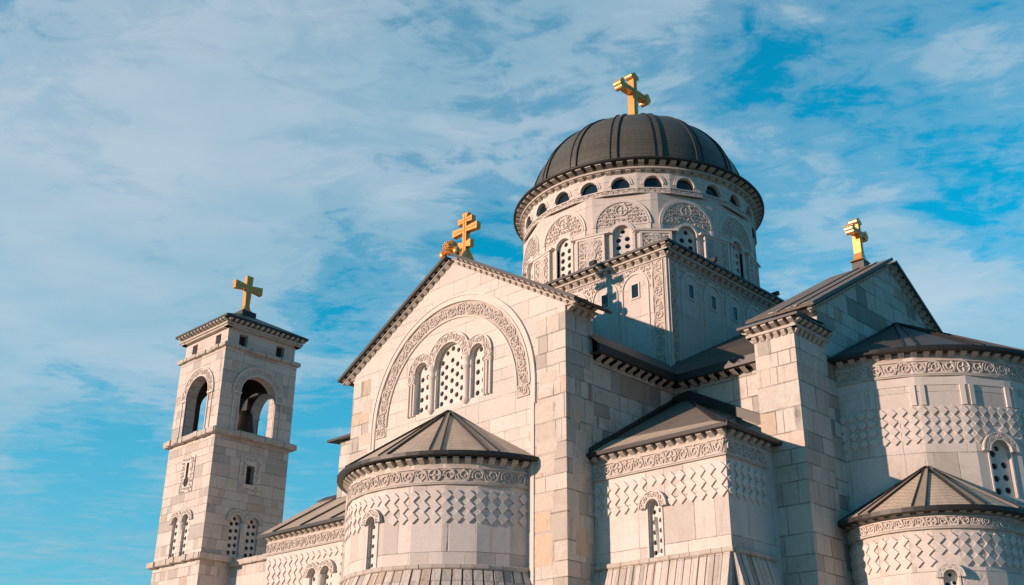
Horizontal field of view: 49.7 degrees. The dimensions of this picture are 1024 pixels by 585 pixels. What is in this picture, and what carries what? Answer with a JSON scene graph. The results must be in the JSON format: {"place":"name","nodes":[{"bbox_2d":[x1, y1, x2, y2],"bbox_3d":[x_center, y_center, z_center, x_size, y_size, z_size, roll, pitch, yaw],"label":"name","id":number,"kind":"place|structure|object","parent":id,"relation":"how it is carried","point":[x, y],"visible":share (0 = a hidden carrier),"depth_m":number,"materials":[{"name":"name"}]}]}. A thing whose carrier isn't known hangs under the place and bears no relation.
{"place":"outdoors","nodes":[
{"label":"outdoors","id":0,"kind":"place"},
{"bbox_2d":[0,0,1023,584],"label":"sky","id":1,"kind":"structure","parent":0,"point":[157,156],"materials":[{"name":"blue"}]},
{"bbox_2d":[227,72,1023,584],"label":"cathedral","id":2,"kind":"structure","parent":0,"point":[635,374],"depth_m":42.05,"materials":[{"name":"stone"}]},
{"bbox_2d":[303,561,319,584],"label":"wing window","id":3,"kind":"structure","parent":2,"relation":"in","point":[311,565],"depth_m":52.22,"materials":[{"name":"white stone"}]},
{"bbox_2d":[316,559,335,584],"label":"wing window","id":4,"kind":"structure","parent":2,"relation":"in","point":[326,562],"depth_m":51.45,"materials":[{"name":"white stone"}]},
{"bbox_2d":[361,509,381,569],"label":"apse window","id":5,"kind":"structure","parent":2,"relation":"in","point":[370,513],"depth_m":41.79,"materials":[{"name":"white stone"}]},
{"bbox_2d":[406,353,433,418],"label":"gable window","id":6,"kind":"structure","parent":2,"relation":"in","point":[422,358],"depth_m":48.42,"materials":[{"name":"white stone"}]},
{"bbox_2d":[427,330,471,407],"bbox_3d":[-2.609,3.261,47.263,2.720,3.310,0.414,-21,-32,40],"label":"gable window","id":7,"kind":"structure","parent":2,"relation":"in","point":[451,369],"depth_m":47.38,"materials":[{"name":"white stone"}]},
{"bbox_2d":[463,333,492,397],"bbox_3d":[-1.358,3.065,46.012,1.747,2.790,0.424,-21,-32,40],"label":"gable window","id":8,"kind":"structure","parent":2,"relation":"in","point":[483,357],"depth_m":45.88,"materials":[{"name":"white stone"}]},
{"bbox_2d":[525,213,532,229],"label":"lunette window","id":9,"kind":"structure","parent":2,"relation":"in","point":[530,215],"depth_m":59.28,"materials":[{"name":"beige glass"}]},
{"bbox_2d":[522,235,538,279],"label":"drum window","id":10,"kind":"structure","parent":2,"relation":"in","point":[529,246],"depth_m":58.34,"materials":[{"name":"white stone"}]},
{"bbox_2d":[535,200,548,216],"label":"lunette window","id":11,"kind":"structure","parent":2,"relation":"in","point":[544,209],"depth_m":57.88,"materials":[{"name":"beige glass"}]},
{"bbox_2d":[553,189,571,204],"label":"lunette window","id":12,"kind":"structure","parent":2,"relation":"in","point":[565,197],"depth_m":56.69,"materials":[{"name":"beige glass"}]},
{"bbox_2d":[542,212,585,278],"bbox_3d":[2.701,-2.023,55.460,2.910,4.275,0.400,-21,-32,40],"label":"drum window","id":13,"kind":"structure","parent":2,"relation":"in","point":[566,249],"depth_m":55.55,"materials":[{"name":"white stone"}]},
{"bbox_2d":[578,180,599,195],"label":"lunette window","id":14,"kind":"structure","parent":2,"relation":"in","point":[590,189],"depth_m":55.77,"materials":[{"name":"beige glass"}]},
{"bbox_2d":[600,292,609,308],"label":"slot window","id":15,"kind":"structure","parent":2,"relation":"in","point":[604,298],"depth_m":52.11,"materials":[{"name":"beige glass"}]},
{"bbox_2d":[608,175,632,189],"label":"lunette window","id":16,"kind":"structure","parent":2,"relation":"in","point":[619,184],"depth_m":55.19,"materials":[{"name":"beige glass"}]},
{"bbox_2d":[593,199,651,257],"bbox_3d":[5.423,-2.607,54.059,2.910,4.275,0.400,-5,-24,13],"label":"drum window","id":17,"kind":"structure","parent":2,"relation":"in","point":[622,241],"depth_m":54.22,"materials":[{"name":"white stone"}]},
{"bbox_2d":[630,282,639,300],"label":"slot window","id":18,"kind":"structure","parent":2,"relation":"in","point":[635,287],"depth_m":50.96,"materials":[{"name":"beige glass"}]},
{"bbox_2d":[638,489,667,557],"bbox_3d":[5.102,8.190,39.146,1.240,2.360,0.434,-21,-32,40],"label":"chapel window","id":19,"kind":"structure","parent":2,"relation":"in","point":[657,523],"depth_m":39.18,"materials":[{"name":"white stone"}]},
{"bbox_2d":[641,173,665,186],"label":"lunette window","id":20,"kind":"structure","parent":2,"relation":"in","point":[651,182],"depth_m":55.01,"materials":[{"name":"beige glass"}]},
{"bbox_2d":[674,176,696,190],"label":"lunette window","id":21,"kind":"structure","parent":2,"relation":"in","point":[681,184],"depth_m":55.23,"materials":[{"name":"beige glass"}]},
{"bbox_2d":[659,200,713,253],"bbox_3d":[8.539,-2.560,54.089,2.910,4.275,0.400,7,-24,-14],"label":"drum window","id":22,"kind":"structure","parent":2,"relation":"in","point":[685,237],"depth_m":54.30,"materials":[{"name":"white stone"}]},
{"bbox_2d":[687,282,694,301],"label":"slot window","id":23,"kind":"structure","parent":2,"relation":"in","point":[690,288],"depth_m":50.98,"materials":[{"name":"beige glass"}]},
{"bbox_2d":[703,182,722,196],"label":"lunette window","id":24,"kind":"structure","parent":2,"relation":"in","point":[709,190],"depth_m":55.84,"materials":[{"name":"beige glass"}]},
{"bbox_2d":[709,294,717,312],"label":"slot window","id":25,"kind":"structure","parent":2,"relation":"in","point":[713,299],"depth_m":52.16,"materials":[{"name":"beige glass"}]},
{"bbox_2d":[731,305,738,322],"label":"slot window","id":26,"kind":"structure","parent":2,"relation":"in","point":[735,317],"depth_m":53.34,"materials":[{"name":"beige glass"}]},
{"bbox_2d":[728,192,741,206],"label":"lunette window","id":27,"kind":"structure","parent":2,"relation":"in","point":[731,200],"depth_m":56.80,"materials":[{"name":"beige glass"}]},
{"bbox_2d":[719,214,752,279],"bbox_3d":[11.214,-1.894,55.542,0.400,4.275,2.910,-21,-32,40],"label":"drum window","id":28,"kind":"structure","parent":2,"relation":"in","point":[735,258],"depth_m":55.70,"materials":[{"name":"white stone"}]},
{"bbox_2d":[745,204,752,219],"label":"lunette window","id":29,"kind":"structure","parent":2,"relation":"in","point":[746,205],"depth_m":58.02,"materials":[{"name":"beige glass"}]},
{"bbox_2d":[753,238,756,260],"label":"drum window","id":30,"kind":"structure","parent":2,"relation":"in","point":[754,248],"depth_m":57.38,"materials":[{"name":"white stone"}]},
{"bbox_2d":[936,562,965,584],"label":"apse window","id":31,"kind":"structure","parent":2,"relation":"in","point":[949,577],"depth_m":36.22,"materials":[{"name":"white stone"}]},
{"bbox_2d":[982,432,1019,497],"bbox_3d":[17.671,6.232,39.906,1.440,2.370,0.415,5,-24,-11],"label":"apse window","id":32,"kind":"structure","parent":2,"relation":"in","point":[997,453],"depth_m":39.98,"materials":[{"name":"white stone"}]},
{"label":"plaza pavement","id":33,"kind":"structure","parent":0,"visible":0},
{"bbox_2d":[146,276,308,584],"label":"bell tower","id":34,"kind":"structure","parent":33,"relation":"on","point":[223,495],"depth_m":63.48,"materials":[{"name":"stone"}]},
{"bbox_2d":[168,511,180,556],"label":"twin window","id":35,"kind":"structure","parent":34,"relation":"in","point":[176,514],"depth_m":62.15,"materials":[{"name":"white stone"}]},
{"bbox_2d":[179,509,192,554],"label":"twin window","id":36,"kind":"structure","parent":34,"relation":"in","point":[185,512],"depth_m":61.40,"materials":[{"name":"white stone"}]},
{"bbox_2d":[178,454,195,494],"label":"slot window","id":37,"kind":"structure","parent":34,"relation":"in","point":[191,460],"depth_m":62.85,"materials":[{"name":"grey stone"}]},
{"bbox_2d":[226,509,246,556],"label":"twin window","id":38,"kind":"structure","parent":34,"relation":"in","point":[233,535],"depth_m":61.38,"materials":[{"name":"white stone"}]},
{"bbox_2d":[237,392,260,433],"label":"bell","id":39,"kind":"object","parent":34,"relation":"hanging from","point":[245,423],"visible":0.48,"depth_m":65.77,"materials":[{"name":"brown metal"}]},
{"bbox_2d":[237,455,261,495],"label":"slot window","id":40,"kind":"structure","parent":34,"relation":"in","point":[243,486],"depth_m":62.95,"materials":[{"name":"grey stone"}]},
{"bbox_2d":[244,512,263,557],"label":"twin window","id":41,"kind":"structure","parent":34,"relation":"in","point":[252,524],"depth_m":62.15,"materials":[{"name":"white stone"}]}
]}

